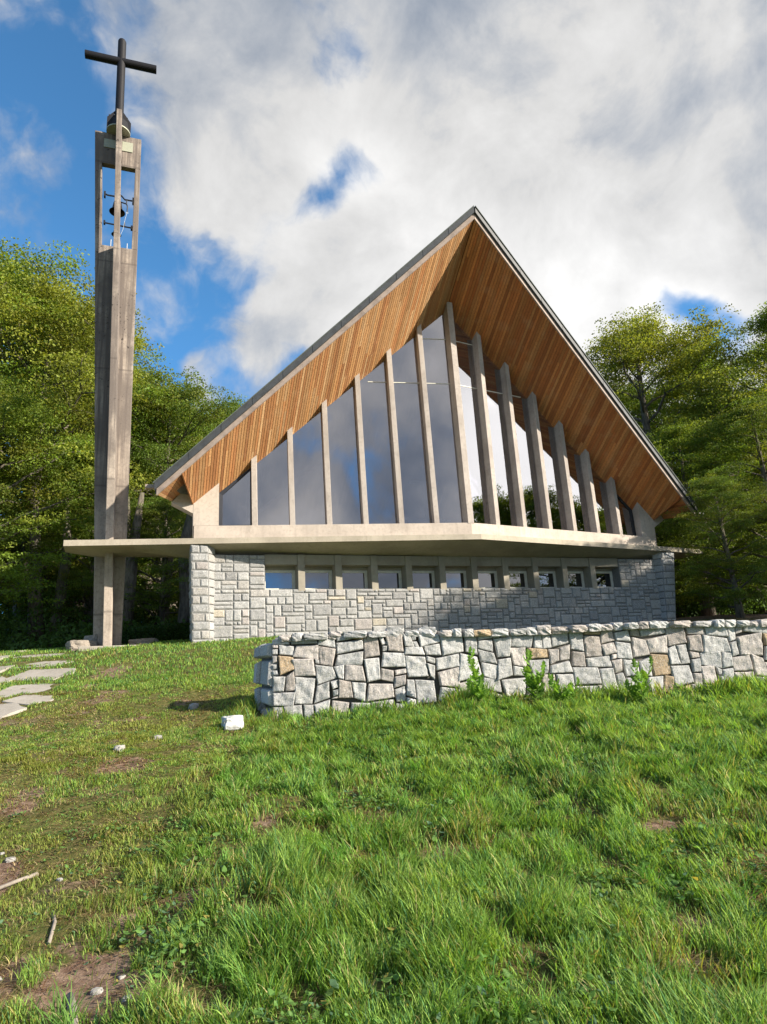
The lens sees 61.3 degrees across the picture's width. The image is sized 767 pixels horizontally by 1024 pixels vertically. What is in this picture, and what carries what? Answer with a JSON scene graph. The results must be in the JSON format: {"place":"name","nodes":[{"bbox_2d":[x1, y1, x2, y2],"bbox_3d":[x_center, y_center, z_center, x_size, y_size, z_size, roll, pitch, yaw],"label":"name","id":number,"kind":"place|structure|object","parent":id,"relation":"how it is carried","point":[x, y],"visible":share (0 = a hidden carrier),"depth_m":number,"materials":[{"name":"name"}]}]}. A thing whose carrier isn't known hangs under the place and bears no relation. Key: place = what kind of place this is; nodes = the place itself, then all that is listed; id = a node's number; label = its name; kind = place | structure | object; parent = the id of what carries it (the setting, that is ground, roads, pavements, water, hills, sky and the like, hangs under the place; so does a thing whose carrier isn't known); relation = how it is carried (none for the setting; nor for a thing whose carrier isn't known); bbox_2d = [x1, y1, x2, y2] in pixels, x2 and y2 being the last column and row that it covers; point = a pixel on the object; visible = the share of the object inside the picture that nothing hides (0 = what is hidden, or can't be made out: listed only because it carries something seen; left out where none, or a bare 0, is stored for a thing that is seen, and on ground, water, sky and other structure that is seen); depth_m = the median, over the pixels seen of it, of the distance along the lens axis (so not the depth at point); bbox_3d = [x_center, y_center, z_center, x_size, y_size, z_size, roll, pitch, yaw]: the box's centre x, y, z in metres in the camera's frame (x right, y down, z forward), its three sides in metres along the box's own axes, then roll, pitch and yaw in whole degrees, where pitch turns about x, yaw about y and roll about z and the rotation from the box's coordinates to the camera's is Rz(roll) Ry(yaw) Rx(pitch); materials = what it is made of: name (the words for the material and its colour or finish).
{"place":"outdoors","nodes":[
{"label":"outdoors","id":0,"kind":"place"},
{"bbox_2d":[91,622,189,643],"bbox_3d":[-6.222,3.544,19.004,4.462,0.612,1.266,-3,-14,0],"label":"hedge","id":1,"kind":"object","parent":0,"point":[158,632],"visible":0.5,"depth_m":18.59,"materials":[{"name":"green plant"}]},
{"bbox_2d":[0,614,766,1023],"bbox_3d":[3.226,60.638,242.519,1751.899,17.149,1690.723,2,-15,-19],"label":"ground","id":2,"kind":"structure","parent":0,"point":[76,972],"depth_m":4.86,"materials":[{"name":"green plant"}]},
{"bbox_2d":[0,676,11,682],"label":"flagstone","id":3,"kind":"object","parent":2,"relation":"on","point":[2,678],"visible":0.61,"depth_m":12.92,"materials":[{"name":"grey stone"}]},
{"bbox_2d":[0,665,14,672],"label":"flagstone","id":4,"kind":"object","parent":2,"relation":"on","point":[3,669],"visible":0.6,"depth_m":13.92,"materials":[{"name":"grey stone"}]},
{"bbox_2d":[5,857,15,862],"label":"rock","id":5,"kind":"object","parent":2,"relation":"on","point":[9,859],"visible":0.99,"depth_m":4.87,"materials":[{"name":"white stone"}]},
{"bbox_2d":[0,703,26,718],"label":"flagstone","id":6,"kind":"object","parent":2,"relation":"on","point":[8,709],"visible":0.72,"depth_m":10.35,"materials":[{"name":"grey stone"}]},
{"bbox_2d":[0,872,38,889],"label":"fallen branch","id":7,"kind":"object","parent":2,"relation":"on","point":[8,884],"visible":1,"depth_m":4.53,"materials":[{"name":"brown wood"}]},
{"bbox_2d":[0,455,44,618],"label":"beech tree","id":8,"kind":"object","parent":2,"relation":"on","point":[6,491],"visible":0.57,"depth_m":22.60,"materials":[{"name":"green plant"}]},
{"bbox_2d":[0,683,53,697],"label":"flagstone","id":9,"kind":"object","parent":2,"relation":"on","point":[18,689],"visible":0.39,"depth_m":12.03,"materials":[{"name":"grey stone"}]},
{"bbox_2d":[2,695,53,705],"bbox_3d":[-5.953,3.223,10.989,0.788,0.247,0.599,-8,-15,19],"label":"flagstone","id":10,"kind":"object","parent":2,"relation":"on","point":[24,699],"visible":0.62,"depth_m":10.95,"materials":[{"name":"grey stone"}]},
{"bbox_2d":[26,500,45,648],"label":"tree trunk","id":11,"kind":"object","parent":2,"relation":"on","point":[35,539],"visible":0.25,"depth_m":22.67,"materials":[{"name":"brown plant"}]},
{"bbox_2d":[13,653,68,657],"bbox_3d":[-8.094,3.493,15.630,1.393,0.172,0.674,-2,-14,-3],"label":"flagstone","id":12,"kind":"object","parent":2,"relation":"on","point":[39,655],"visible":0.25,"depth_m":15.51,"materials":[{"name":"grey stone"}]},
{"bbox_2d":[10,661,73,668],"bbox_3d":[-7.574,3.422,14.450,1.362,0.282,0.996,-2,-14,-3],"label":"flagstone","id":13,"kind":"object","parent":2,"relation":"on","point":[48,662],"visible":0.34,"depth_m":14.37,"materials":[{"name":"grey stone"}]},
{"bbox_2d":[9,668,75,679],"bbox_3d":[-6.967,3.370,13.265,1.261,0.339,0.872,-5,-15,9],"label":"flagstone","id":14,"kind":"object","parent":2,"relation":"on","point":[57,673],"visible":0.61,"depth_m":13.28,"materials":[{"name":"grey stone"}]},
{"bbox_2d":[47,910,56,944],"bbox_3d":[-1.973,2.473,3.861,0.042,0.083,0.389,4,-16,-24],"label":"fallen branch","id":15,"kind":"object","parent":2,"relation":"on","point":[52,929],"visible":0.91,"depth_m":3.81,"materials":[{"name":"brown wood"}]},
{"bbox_2d":[48,498,71,647],"bbox_3d":[-11.469,2.365,22.988,0.658,5.822,0.679,5,-14,-31],"label":"tree trunk","id":16,"kind":"object","parent":2,"relation":"on","point":[62,597],"visible":0.2,"depth_m":22.82,"materials":[{"name":"brown plant"}]},
{"bbox_2d":[0,373,139,612],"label":"beech tree","id":17,"kind":"object","parent":2,"relation":"on","point":[32,405],"visible":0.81,"depth_m":22.01,"materials":[{"name":"green plant"}]},
{"bbox_2d":[0,347,143,620],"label":"beech tree","id":18,"kind":"object","parent":2,"relation":"on","point":[3,617],"visible":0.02,"depth_m":36.80,"materials":[{"name":"green plant"}]},
{"bbox_2d":[66,992,78,1023],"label":"fallen branch","id":19,"kind":"object","parent":2,"relation":"on","point":[68,995],"visible":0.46,"depth_m":3.02,"materials":[{"name":"grey wood"}]},
{"bbox_2d":[72,575,83,617],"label":"tree trunk","id":20,"kind":"object","parent":2,"relation":"on","point":[78,604],"depth_m":29.20,"materials":[{"name":"brown plant"}]},
{"bbox_2d":[65,640,96,650],"bbox_3d":[-7.760,3.482,16.663,0.794,0.367,0.553,11,-20,-44],"label":"rock","id":21,"kind":"object","parent":2,"relation":"on","point":[71,645],"visible":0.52,"depth_m":16.41,"materials":[{"name":"beige stone"}]},
{"bbox_2d":[4,470,167,637],"bbox_3d":[-10.736,1.748,24.703,5.850,7.062,6.145,-6,-15,11],"label":"beech tree","id":22,"kind":"object","parent":2,"relation":"on","point":[76,579],"visible":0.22,"depth_m":23.42,"materials":[{"name":"green plant"}]},
{"bbox_2d":[84,634,99,645],"bbox_3d":[-7.616,3.529,17.259,0.530,0.592,0.701,-9,-16,23],"label":"rock","id":23,"kind":"object","parent":2,"relation":"on","point":[91,638],"visible":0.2,"depth_m":17.02,"materials":[{"name":"grey stone"}]},
{"bbox_2d":[0,259,188,646],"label":"beech tree","id":24,"kind":"object","parent":2,"relation":"on","point":[77,376],"visible":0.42,"depth_m":25.46,"materials":[{"name":"green plant"}]},
{"bbox_2d":[0,237,190,599],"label":"beech tree","id":25,"kind":"object","parent":2,"relation":"on","point":[5,259],"visible":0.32,"depth_m":26.79,"materials":[{"name":"green plant"}]},
{"bbox_2d":[90,987,102,995],"bbox_3d":[-1.397,2.337,3.156,0.061,0.030,0.043,-2,-14,-5],"label":"rock","id":26,"kind":"object","parent":2,"relation":"on","point":[97,990],"visible":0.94,"depth_m":3.14,"materials":[{"name":"white stone"}]},
{"bbox_2d":[0,309,202,608],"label":"beech tree","id":27,"kind":"object","parent":2,"relation":"on","point":[155,373],"visible":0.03,"depth_m":31.70,"materials":[{"name":"green plant"}]},
{"bbox_2d":[2,354,230,613],"bbox_3d":[-12.425,-0.669,31.585,13.566,14.898,13.026,-9,-15,21],"label":"beech tree","id":28,"kind":"object","parent":2,"relation":"on","point":[160,401],"visible":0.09,"depth_m":28.55,"materials":[{"name":"green plant"}]},
{"bbox_2d":[78,38,156,650],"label":"bell tower","id":29,"kind":"structure","parent":2,"relation":"on","point":[117,148],"depth_m":18.94,"materials":[{"name":"concrete"}]},
{"bbox_2d":[109,203,124,216],"bbox_3d":[-8.379,-9.692,20.409,0.470,0.580,0.470,2,-15,-19],"label":"bell","id":30,"kind":"object","parent":29,"relation":"hanging from","point":[122,212],"visible":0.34,"depth_m":20.41,"materials":[{"name":"brown metal"}]},
{"bbox_2d":[113,745,124,751],"bbox_3d":[-3.152,2.828,7.733,0.100,0.089,0.137,-7,-15,14],"label":"rock","id":31,"kind":"object","parent":2,"relation":"on","point":[118,747],"visible":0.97,"depth_m":7.69,"materials":[{"name":"grey stone"}]},
{"bbox_2d":[3,377,244,622],"bbox_3d":[-10.103,-0.168,27.953,10.583,12.163,10.076,9,-19,-40],"label":"beech tree","id":32,"kind":"object","parent":2,"relation":"on","point":[188,397],"visible":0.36,"depth_m":27.44,"materials":[{"name":"green plant"}]},
{"bbox_2d":[121,994,131,1003],"bbox_3d":[-1.210,2.291,3.044,0.042,0.030,0.059,-6,-15,9],"label":"rock","id":33,"kind":"object","parent":2,"relation":"on","point":[124,999],"visible":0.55,"depth_m":3.02,"materials":[{"name":"grey stone"}]},
{"bbox_2d":[127,497,130,538],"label":"tree trunk","id":34,"kind":"object","parent":2,"relation":"on","point":[129,527],"visible":0.05,"depth_m":23.57,"materials":[{"name":"brown plant"}]},
{"bbox_2d":[122,492,143,643],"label":"tree trunk","id":35,"kind":"object","parent":2,"relation":"on","point":[131,572],"visible":0.49,"depth_m":22.39,"materials":[{"name":"brown plant"}]},
{"bbox_2d":[83,495,191,625],"bbox_3d":[-7.814,1.854,23.157,5.121,5.885,4.875,-13,-18,35],"label":"beech tree","id":36,"kind":"object","parent":2,"relation":"on","point":[163,567],"visible":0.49,"depth_m":22.84,"materials":[{"name":"green plant"}]},
{"bbox_2d":[128,638,158,644],"bbox_3d":[-6.409,3.536,17.356,0.796,0.294,0.440,-2,-14,-4],"label":"rock","id":37,"kind":"object","parent":2,"relation":"on","point":[140,641],"visible":0.47,"depth_m":17.19,"materials":[{"name":"grey stone"}]},
{"bbox_2d":[143,532,154,618],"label":"tree trunk","id":38,"kind":"object","parent":2,"relation":"on","point":[148,581],"visible":0.01,"depth_m":28.57,"materials":[{"name":"brown plant"}]},
{"bbox_2d":[157,511,173,624],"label":"tree trunk","id":39,"kind":"object","parent":2,"relation":"on","point":[168,559],"visible":0.08,"depth_m":24.41,"materials":[{"name":"brown plant"}]},
{"bbox_2d":[129,407,224,604],"bbox_3d":[-10.889,0.595,35.483,12.454,13.945,10.831,-14,-18,37],"label":"beech tree","id":40,"kind":"object","parent":2,"relation":"on","point":[172,463],"depth_m":33.82,"materials":[{"name":"green plant"}]},
{"bbox_2d":[177,515,191,638],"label":"tree trunk","id":41,"kind":"object","parent":2,"relation":"on","point":[184,610],"visible":0.25,"depth_m":22.19,"materials":[{"name":"brown plant"}]},
{"bbox_2d":[188,703,198,709],"bbox_3d":[-2.991,3.072,10.198,0.125,0.128,0.152,-8,-15,17],"label":"rock","id":42,"kind":"object","parent":2,"relation":"on","point":[193,705],"visible":0.74,"depth_m":10.15,"materials":[{"name":"grey stone"}]},
{"bbox_2d":[196,387,247,423],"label":"beech tree","id":43,"kind":"object","parent":2,"relation":"on","point":[238,405],"visible":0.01,"depth_m":40.65,"materials":[{"name":"green plant"}]},
{"bbox_2d":[221,715,243,730],"bbox_3d":[-2.068,2.897,8.888,0.321,0.211,0.227,6,-17,-32],"label":"rock","id":44,"kind":"object","parent":2,"relation":"on","point":[233,722],"visible":0.91,"depth_m":8.80,"materials":[{"name":"white stone"}]},
{"bbox_2d":[63,205,702,643],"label":"chapel","id":45,"kind":"structure","parent":2,"relation":"on","point":[453,359],"depth_m":19.57,"materials":[{"name":"stone"}]},
{"bbox_2d":[219,468,251,525],"bbox_3d":[-4.066,-0.428,17.856,0.946,1.805,0.084,0,-15,-10],"label":"window","id":46,"kind":"structure","parent":45,"relation":"in","point":[228,487],"depth_m":17.81,"materials":[{"name":"grey glass"}]},
{"bbox_2d":[265,570,294,589],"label":"window","id":47,"kind":"structure","parent":45,"relation":"in","point":[274,579],"depth_m":17.63,"materials":[{"name":"clear glass"}]},
{"bbox_2d":[305,570,331,588],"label":"window","id":48,"kind":"structure","parent":45,"relation":"in","point":[314,579],"depth_m":17.97,"materials":[{"name":"clear glass"}]},
{"bbox_2d":[342,570,367,588],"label":"window","id":49,"kind":"structure","parent":45,"relation":"in","point":[351,579],"depth_m":18.31,"materials":[{"name":"clear glass"}]},
{"bbox_2d":[378,571,401,588],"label":"window","id":50,"kind":"structure","parent":45,"relation":"in","point":[386,579],"depth_m":18.65,"materials":[{"name":"clear glass"}]},
{"bbox_2d":[394,382,419,383],"bbox_3d":[0.668,-3.930,19.720,1.013,0.022,0.040,0,-15,-10],"label":"window frame","id":51,"kind":"structure","parent":45,"relation":"in","point":[394,382],"depth_m":19.73,"materials":[{"name":"grey metal"}]},
{"bbox_2d":[387,518,450,523],"bbox_3d":[1.093,0.543,20.031,1.850,0.500,0.800,2,-15,-19],"label":"altar","id":52,"kind":"object","parent":45,"relation":"on","point":[407,520],"visible":0.19,"depth_m":19.67,"materials":[{"name":"white stone"}]},
{"bbox_2d":[409,465,437,518],"bbox_3d":[1.351,-0.280,21.142,1.000,2.620,0.070,2,-15,-19],"label":"altar cross","id":53,"kind":"object","parent":52,"relation":"on","point":[423,482],"visible":0.82,"depth_m":21.21,"materials":[{"name":"grey metal"}]},
{"bbox_2d":[412,571,434,588],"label":"window","id":54,"kind":"structure","parent":45,"relation":"in","point":[421,579],"depth_m":18.98,"materials":[{"name":"clear glass"}]},
{"bbox_2d":[422,338,449,384],"bbox_3d":[1.599,-4.679,20.097,0.973,1.562,0.075,0,-15,-10],"label":"window frame","id":55,"kind":"structure","parent":45,"relation":"in","point":[422,338],"depth_m":20.23,"materials":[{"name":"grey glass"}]},
{"bbox_2d":[446,571,466,587],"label":"window","id":56,"kind":"structure","parent":45,"relation":"in","point":[454,579],"depth_m":19.32,"materials":[{"name":"clear glass"}]},
{"bbox_2d":[454,321,489,523],"bbox_3d":[2.638,-2.952,19.939,0.991,7.035,0.179,5,-16,-28],"label":"window","id":57,"kind":"structure","parent":45,"relation":"in","point":[464,345],"depth_m":19.89,"materials":[{"name":"clear glass"}]},
{"bbox_2d":[478,571,497,587],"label":"window","id":58,"kind":"structure","parent":45,"relation":"in","point":[487,579],"depth_m":19.66,"materials":[{"name":"clear glass"}]},
{"bbox_2d":[482,352,516,525],"bbox_3d":[3.537,-2.477,20.285,1.033,6.197,0.159,5,-16,-28],"label":"window","id":59,"kind":"structure","parent":45,"relation":"in","point":[507,515],"depth_m":20.23,"materials":[{"name":"clear glass"}]},
{"bbox_2d":[509,571,527,587],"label":"window","id":60,"kind":"structure","parent":45,"relation":"in","point":[518,579],"depth_m":20.00,"materials":[{"name":"clear glass"}]},
{"bbox_2d":[510,382,542,527],"bbox_3d":[4.457,-1.981,20.636,1.030,5.318,0.139,5,-16,-28],"label":"window","id":61,"kind":"structure","parent":45,"relation":"in","point":[522,423],"depth_m":20.60,"materials":[{"name":"clear glass"}]},
{"bbox_2d":[539,571,556,587],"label":"window","id":62,"kind":"structure","parent":45,"relation":"in","point":[547,579],"depth_m":20.34,"materials":[{"name":"clear glass"}]},
{"bbox_2d":[538,412,566,529],"bbox_3d":[5.378,-1.485,20.987,1.026,4.440,0.119,5,-16,-28],"label":"window","id":63,"kind":"structure","parent":45,"relation":"in","point":[547,431],"depth_m":20.96,"materials":[{"name":"clear glass"}]},
{"bbox_2d":[568,571,584,587],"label":"window","id":64,"kind":"structure","parent":45,"relation":"in","point":[576,578],"depth_m":20.67,"materials":[{"name":"clear glass"}]},
{"bbox_2d":[565,441,589,531],"bbox_3d":[6.298,-0.990,21.338,1.023,3.562,0.099,5,-16,-28],"label":"window","id":65,"kind":"structure","parent":45,"relation":"in","point":[575,471],"depth_m":21.32,"materials":[{"name":"clear glass"}]},
{"bbox_2d":[591,468,612,533],"bbox_3d":[7.219,-0.494,21.689,1.020,2.683,0.079,5,-16,-28],"label":"window","id":66,"kind":"structure","parent":45,"relation":"in","point":[599,486],"depth_m":21.68,"materials":[{"name":"clear glass"}]},
{"bbox_2d":[596,571,613,587],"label":"window","id":67,"kind":"structure","parent":45,"relation":"in","point":[604,578],"depth_m":21.02,"materials":[{"name":"clear glass"}]},
{"bbox_2d":[617,494,635,535],"bbox_3d":[8.114,-0.007,22.001,0.947,1.805,0.108,5,-16,-28],"label":"window","id":68,"kind":"structure","parent":45,"relation":"in","point":[626,515],"depth_m":22.06,"materials":[{"name":"clear glass"}]},
{"bbox_2d":[0,689,766,1023],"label":"herbs","id":69,"kind":"object","parent":2,"relation":"on","point":[334,985],"visible":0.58,"depth_m":3.88,"materials":[{"name":"green plant"}]},
{"bbox_2d":[0,575,766,650],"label":"undergrowth","id":70,"kind":"object","parent":2,"relation":"on","point":[10,626],"visible":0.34,"depth_m":21.70,"materials":[{"name":"green plant"}]},
{"bbox_2d":[0,499,766,613],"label":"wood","id":71,"kind":"object","parent":2,"relation":"on","point":[8,606],"depth_m":45.99,"materials":[{"name":"green wood"}]},
{"bbox_2d":[374,848,417,870],"bbox_3d":[0.063,2.272,4.172,0.274,0.212,0.192,2,-15,-19],"label":"leafy weed","id":72,"kind":"object","parent":2,"relation":"on","point":[405,852],"visible":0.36,"depth_m":4.14,"materials":[{"name":"green plant"}]},
{"bbox_2d":[398,837,437,867],"bbox_3d":[0.281,2.317,4.328,0.317,0.175,0.319,2,-15,-19],"label":"leafy weed","id":73,"kind":"object","parent":2,"relation":"on","point":[435,842],"visible":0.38,"depth_m":4.37,"materials":[{"name":"green plant"}]},
{"bbox_2d":[465,646,489,703],"bbox_3d":[1.358,2.415,9.449,0.360,0.915,0.403,2,-15,-19],"label":"leafy weed","id":74,"kind":"object","parent":2,"relation":"on","point":[478,690],"visible":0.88,"depth_m":9.34,"materials":[{"name":"green plant"}]},
{"bbox_2d":[253,619,766,720],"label":"dry stone wall","id":75,"kind":"structure","parent":2,"relation":"on","point":[308,674],"depth_m":10.03,"materials":[{"name":"stone"}]},
{"bbox_2d":[521,649,546,704],"bbox_3d":[2.223,2.427,9.532,0.399,0.850,0.292,-9,-16,21],"label":"leafy weed","id":76,"kind":"object","parent":2,"relation":"on","point":[532,682],"visible":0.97,"depth_m":9.48,"materials":[{"name":"green plant"}]},
{"bbox_2d":[548,673,579,701],"bbox_3d":[2.648,2.613,9.483,0.474,0.524,0.276,-3,-14,-1],"label":"leafy weed","id":77,"kind":"object","parent":2,"relation":"on","point":[556,687],"visible":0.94,"depth_m":9.44,"materials":[{"name":"green plant"}]},
{"bbox_2d":[624,656,652,704],"bbox_3d":[3.801,2.517,9.611,0.390,0.734,0.405,2,-15,-19],"label":"leafy weed","id":78,"kind":"object","parent":2,"relation":"on","point":[635,689],"visible":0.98,"depth_m":9.56,"materials":[{"name":"green plant"}]},
{"bbox_2d":[612,375,686,577],"bbox_3d":[14.434,-0.985,38.739,13.001,15.694,13.655,-4,-14,3],"label":"beech tree","id":79,"kind":"object","parent":2,"relation":"on","point":[633,391],"visible":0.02,"depth_m":38.70,"materials":[{"name":"green plant"}]},
{"bbox_2d":[656,524,686,617],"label":"tree trunk","id":80,"kind":"object","parent":2,"relation":"on","point":[677,615],"visible":0.08,"depth_m":27.73,"materials":[{"name":"brown plant"}]},
{"bbox_2d":[582,301,766,615],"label":"beech tree","id":81,"kind":"object","parent":2,"relation":"on","point":[637,344],"visible":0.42,"depth_m":30.39,"materials":[{"name":"green plant"}]},
{"bbox_2d":[655,451,723,605],"bbox_3d":[10.201,0.791,26.486,6.852,7.524,6.579,9,-19,-40],"label":"beech tree","id":82,"kind":"object","parent":2,"relation":"on","point":[660,537],"visible":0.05,"depth_m":25.51,"materials":[{"name":"green plant"}]},
{"bbox_2d":[620,317,766,613],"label":"beech tree","id":83,"kind":"object","parent":2,"relation":"on","point":[656,419],"visible":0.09,"depth_m":33.67,"materials":[{"name":"green plant"}]},
{"bbox_2d":[691,488,717,615],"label":"tree trunk","id":84,"kind":"object","parent":2,"relation":"on","point":[701,613],"visible":0.01,"depth_m":26.30,"materials":[{"name":"brown plant"}]},
{"bbox_2d":[646,413,766,615],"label":"beech tree","id":85,"kind":"object","parent":2,"relation":"on","point":[673,437],"visible":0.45,"depth_m":24.67,"materials":[{"name":"green plant"}]},
{"bbox_2d":[648,386,766,613],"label":"beech tree","id":86,"kind":"object","parent":2,"relation":"on","point":[715,411],"visible":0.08,"depth_m":28.02,"materials":[{"name":"green plant"}]},
{"bbox_2d":[659,468,766,617],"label":"beech tree","id":87,"kind":"object","parent":2,"relation":"on","point":[722,486],"visible":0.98,"depth_m":20.96,"materials":[{"name":"green plant"}]},
{"bbox_2d":[676,379,766,549],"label":"beech tree","id":88,"kind":"object","parent":2,"relation":"on","point":[720,438],"depth_m":38.02,"materials":[{"name":"green plant"}]},
{"bbox_2d":[677,392,766,598],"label":"beech tree","id":89,"kind":"object","parent":2,"relation":"on","point":[753,415],"visible":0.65,"depth_m":23.68,"materials":[{"name":"green plant"}]},
{"bbox_2d":[698,301,766,543],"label":"beech tree","id":90,"kind":"object","parent":2,"relation":"on","point":[761,327],"visible":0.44,"depth_m":29.18,"materials":[{"name":"green plant"}]},
{"bbox_2d":[0,0,766,604],"label":"sky","id":91,"kind":"structure","parent":0,"point":[296,155],"materials":[{"name":"white"}]}
]}

